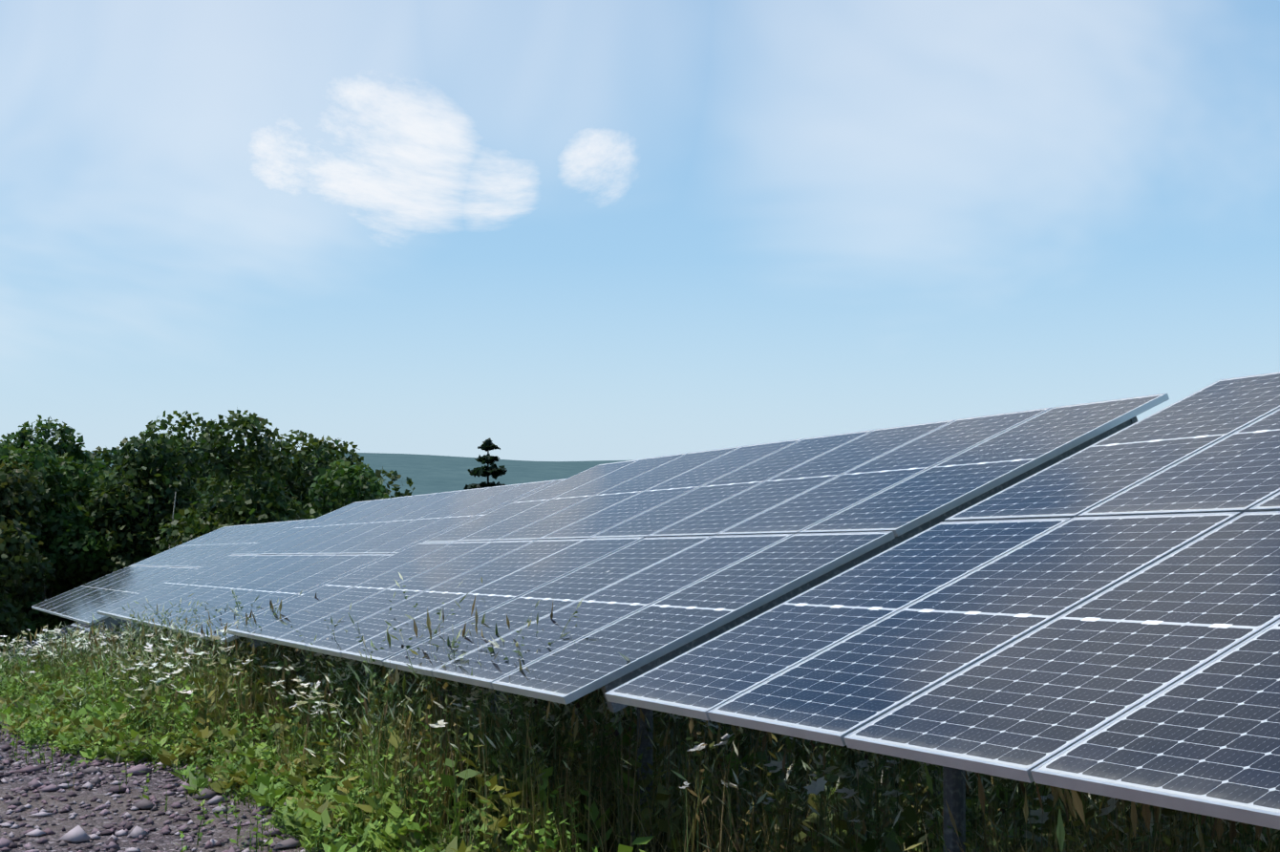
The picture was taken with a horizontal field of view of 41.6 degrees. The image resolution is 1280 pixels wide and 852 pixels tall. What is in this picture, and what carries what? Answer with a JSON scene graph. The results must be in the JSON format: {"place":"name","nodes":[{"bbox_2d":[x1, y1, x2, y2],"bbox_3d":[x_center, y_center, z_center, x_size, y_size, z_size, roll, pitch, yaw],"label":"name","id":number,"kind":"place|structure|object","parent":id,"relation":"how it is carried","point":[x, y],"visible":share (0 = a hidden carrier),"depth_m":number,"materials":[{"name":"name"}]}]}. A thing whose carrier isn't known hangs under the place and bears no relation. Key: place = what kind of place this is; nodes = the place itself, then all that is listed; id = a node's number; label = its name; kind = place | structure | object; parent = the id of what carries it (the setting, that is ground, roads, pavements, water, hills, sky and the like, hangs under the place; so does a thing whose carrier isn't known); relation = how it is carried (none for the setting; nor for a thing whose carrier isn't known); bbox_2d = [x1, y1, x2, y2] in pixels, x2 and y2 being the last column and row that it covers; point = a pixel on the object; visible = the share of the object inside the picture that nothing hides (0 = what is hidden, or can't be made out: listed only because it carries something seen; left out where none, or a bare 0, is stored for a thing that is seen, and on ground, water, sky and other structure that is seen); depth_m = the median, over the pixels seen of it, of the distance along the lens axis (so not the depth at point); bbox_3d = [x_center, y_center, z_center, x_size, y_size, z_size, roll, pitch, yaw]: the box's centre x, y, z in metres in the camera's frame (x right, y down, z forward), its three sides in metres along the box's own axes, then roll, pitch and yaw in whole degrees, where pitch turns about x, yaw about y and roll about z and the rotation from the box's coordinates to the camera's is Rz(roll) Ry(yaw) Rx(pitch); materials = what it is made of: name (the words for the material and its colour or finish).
{"place":"outdoors","nodes":[
{"label":"outdoors","id":0,"kind":"place"},
{"bbox_2d":[0,449,1265,851],"bbox_3d":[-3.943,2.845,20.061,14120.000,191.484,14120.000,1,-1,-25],"label":"ground","id":1,"kind":"structure","parent":0,"point":[434,473],"depth_m":11.88,"materials":[{"name":"grey gravel"}]},
{"bbox_2d":[0,587,31,651],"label":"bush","id":2,"kind":"object","parent":1,"relation":"on","point":[20,616],"visible":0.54,"depth_m":81.46,"materials":[{"name":"green plant"}]},
{"bbox_2d":[0,432,35,452],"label":"tree","id":3,"kind":"object","parent":1,"relation":"on","point":[4,437],"depth_m":129.51,"materials":[{"name":"green plant"}]},
{"bbox_2d":[0,439,50,635],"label":"tree","id":4,"kind":"object","parent":1,"relation":"on","point":[38,614],"visible":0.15,"depth_m":93.38,"materials":[{"name":"green plant"}]},
{"bbox_2d":[0,461,56,652],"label":"tree","id":5,"kind":"object","parent":1,"relation":"on","point":[21,508],"visible":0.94,"depth_m":84.28,"materials":[{"name":"green plant"}]},
{"bbox_2d":[0,440,107,644],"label":"tree","id":6,"kind":"object","parent":1,"relation":"on","point":[58,547],"visible":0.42,"depth_m":93.73,"materials":[{"name":"green plant"}]},
{"bbox_2d":[8,438,103,463],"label":"tree","id":7,"kind":"object","parent":1,"relation":"on","point":[81,445],"depth_m":129.48,"materials":[{"name":"green plant"}]},
{"bbox_2d":[29,452,102,635],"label":"tree","id":8,"kind":"object","parent":1,"relation":"on","point":[80,494],"visible":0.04,"depth_m":98.73,"materials":[{"name":"green plant"}]},
{"bbox_2d":[9,414,130,618],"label":"tree","id":9,"kind":"object","parent":1,"relation":"on","point":[63,445],"visible":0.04,"depth_m":102.38,"materials":[{"name":"green plant"}]},
{"bbox_2d":[0,620,175,664],"bbox_3d":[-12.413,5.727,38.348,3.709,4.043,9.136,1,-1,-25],"label":"flowers","id":10,"kind":"object","parent":1,"relation":"on","point":[81,626],"visible":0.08,"depth_m":39.91,"materials":[{"name":"white plant"}]},
{"bbox_2d":[85,458,112,543],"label":"tree","id":11,"kind":"object","parent":1,"relation":"on","point":[96,464],"depth_m":108.98,"materials":[{"name":"green plant"}]},
{"bbox_2d":[84,453,116,539],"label":"tree","id":12,"kind":"object","parent":1,"relation":"on","point":[102,464],"depth_m":123.90,"materials":[{"name":"green plant"}]},
{"bbox_2d":[86,446,126,536],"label":"tree","id":13,"kind":"object","parent":1,"relation":"on","point":[107,457],"depth_m":127.31,"materials":[{"name":"green plant"}]},
{"bbox_2d":[42,491,204,633],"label":"pale forest stems","id":14,"kind":"object","parent":1,"relation":"on","point":[169,546],"visible":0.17,"depth_m":94.04,"materials":[{"name":"plant"}]},
{"bbox_2d":[42,429,217,625],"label":"tree","id":15,"kind":"object","parent":1,"relation":"on","point":[164,448],"visible":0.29,"depth_m":95.85,"materials":[{"name":"green plant"}]},
{"bbox_2d":[70,410,240,658],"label":"tree","id":16,"kind":"object","parent":1,"relation":"on","point":[112,544],"visible":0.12,"depth_m":95.71,"materials":[{"name":"green plant"}]},
{"bbox_2d":[107,432,215,543],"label":"tree","id":17,"kind":"object","parent":1,"relation":"on","point":[186,467],"depth_m":108.68,"materials":[{"name":"green plant"}]},
{"bbox_2d":[31,518,314,652],"bbox_3d":[-8.190,3.709,29.247,3.709,4.479,9.136,1,-1,-25],"label":"solar table","id":18,"kind":"object","parent":1,"relation":"on","point":[83,603],"visible":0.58,"depth_m":29.19,"materials":[{"name":"blue glass"}]},
{"bbox_2d":[0,721,364,851],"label":"gravel path","id":19,"kind":"structure","parent":1,"relation":"on","point":[76,834],"depth_m":11.23,"materials":[{"name":"grey gravel"}]},
{"bbox_2d":[147,426,227,503],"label":"tree","id":20,"kind":"object","parent":1,"relation":"on","point":[198,449],"depth_m":123.56,"materials":[{"name":"green plant"}]},
{"bbox_2d":[135,456,255,648],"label":"tree","id":21,"kind":"object","parent":1,"relation":"on","point":[226,478],"depth_m":109.42,"materials":[{"name":"green plant"}]},
{"bbox_2d":[187,471,227,504],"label":"tree","id":22,"kind":"object","parent":1,"relation":"on","point":[203,488],"visible":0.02,"depth_m":129.12,"materials":[{"name":"green plant"}]},
{"bbox_2d":[149,406,319,651],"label":"tree","id":23,"kind":"object","parent":1,"relation":"on","point":[247,504],"visible":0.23,"depth_m":85.63,"materials":[{"name":"green plant"}]},
{"bbox_2d":[208,444,293,490],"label":"tree","id":24,"kind":"object","parent":1,"relation":"on","point":[289,466],"depth_m":126.59,"materials":[{"name":"green plant"}]},
{"bbox_2d":[167,429,344,659],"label":"tree","id":25,"kind":"object","parent":1,"relation":"on","point":[299,490],"visible":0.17,"depth_m":96.22,"materials":[{"name":"green plant"}]},
{"bbox_2d":[237,435,389,511],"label":"tree","id":26,"kind":"object","parent":1,"relation":"on","point":[343,451],"visible":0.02,"depth_m":107.78,"materials":[{"name":"green plant"}]},
{"bbox_2d":[294,457,354,661],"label":"tree","id":27,"kind":"object","parent":1,"relation":"on","point":[325,495],"visible":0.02,"depth_m":103.38,"materials":[{"name":"green plant"}]},
{"bbox_2d":[301,452,350,465],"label":"tree","id":28,"kind":"object","parent":1,"relation":"on","point":[344,458],"depth_m":124.25,"materials":[{"name":"green plant"}]},
{"bbox_2d":[96,478,565,708],"bbox_3d":[-4.016,2.128,20.225,3.709,3.121,9.136,1,-1,-25],"label":"solar table","id":29,"kind":"object","parent":1,"relation":"on","point":[291,564],"visible":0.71,"depth_m":19.57,"materials":[{"name":"blue glass"}]},
{"bbox_2d":[308,459,405,519],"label":"tree","id":30,"kind":"object","parent":1,"relation":"on","point":[347,471],"visible":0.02,"depth_m":89.39,"materials":[{"name":"green plant"}]},
{"bbox_2d":[342,478,389,505],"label":"tree","id":31,"kind":"object","parent":1,"relation":"on","point":[370,486],"depth_m":126.06,"materials":[{"name":"green plant"}]},
{"bbox_2d":[368,465,415,497],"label":"tree","id":32,"kind":"object","parent":1,"relation":"on","point":[394,477],"visible":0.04,"depth_m":170.68,"materials":[{"name":"green plant"}]},
{"bbox_2d":[463,437,507,490],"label":"pine tree","id":33,"kind":"object","parent":1,"relation":"on","point":[493,469],"visible":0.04,"depth_m":118.87,"materials":[{"name":"green plant"}]},
{"bbox_2d":[0,572,1279,851],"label":"meadow weeds","id":34,"kind":"object","parent":1,"relation":"on","point":[214,698],"visible":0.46,"depth_m":9.84,"materials":[{"name":"green plant"}]},
{"bbox_2d":[226,392,1169,851],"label":"solar table","id":35,"kind":"object","parent":1,"relation":"on","point":[652,563],"visible":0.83,"depth_m":10.46,"materials":[{"name":"blue glass"}]},
{"bbox_2d":[604,371,1279,851],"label":"solar table","id":36,"kind":"object","parent":1,"relation":"on","point":[1101,616],"visible":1,"depth_m":6.25,"materials":[{"name":"blue glass"}]},
{"bbox_2d":[0,0,1279,461],"label":"sky","id":37,"kind":"structure","parent":0,"point":[544,230],"materials":[{"name":"blue"}]}
]}

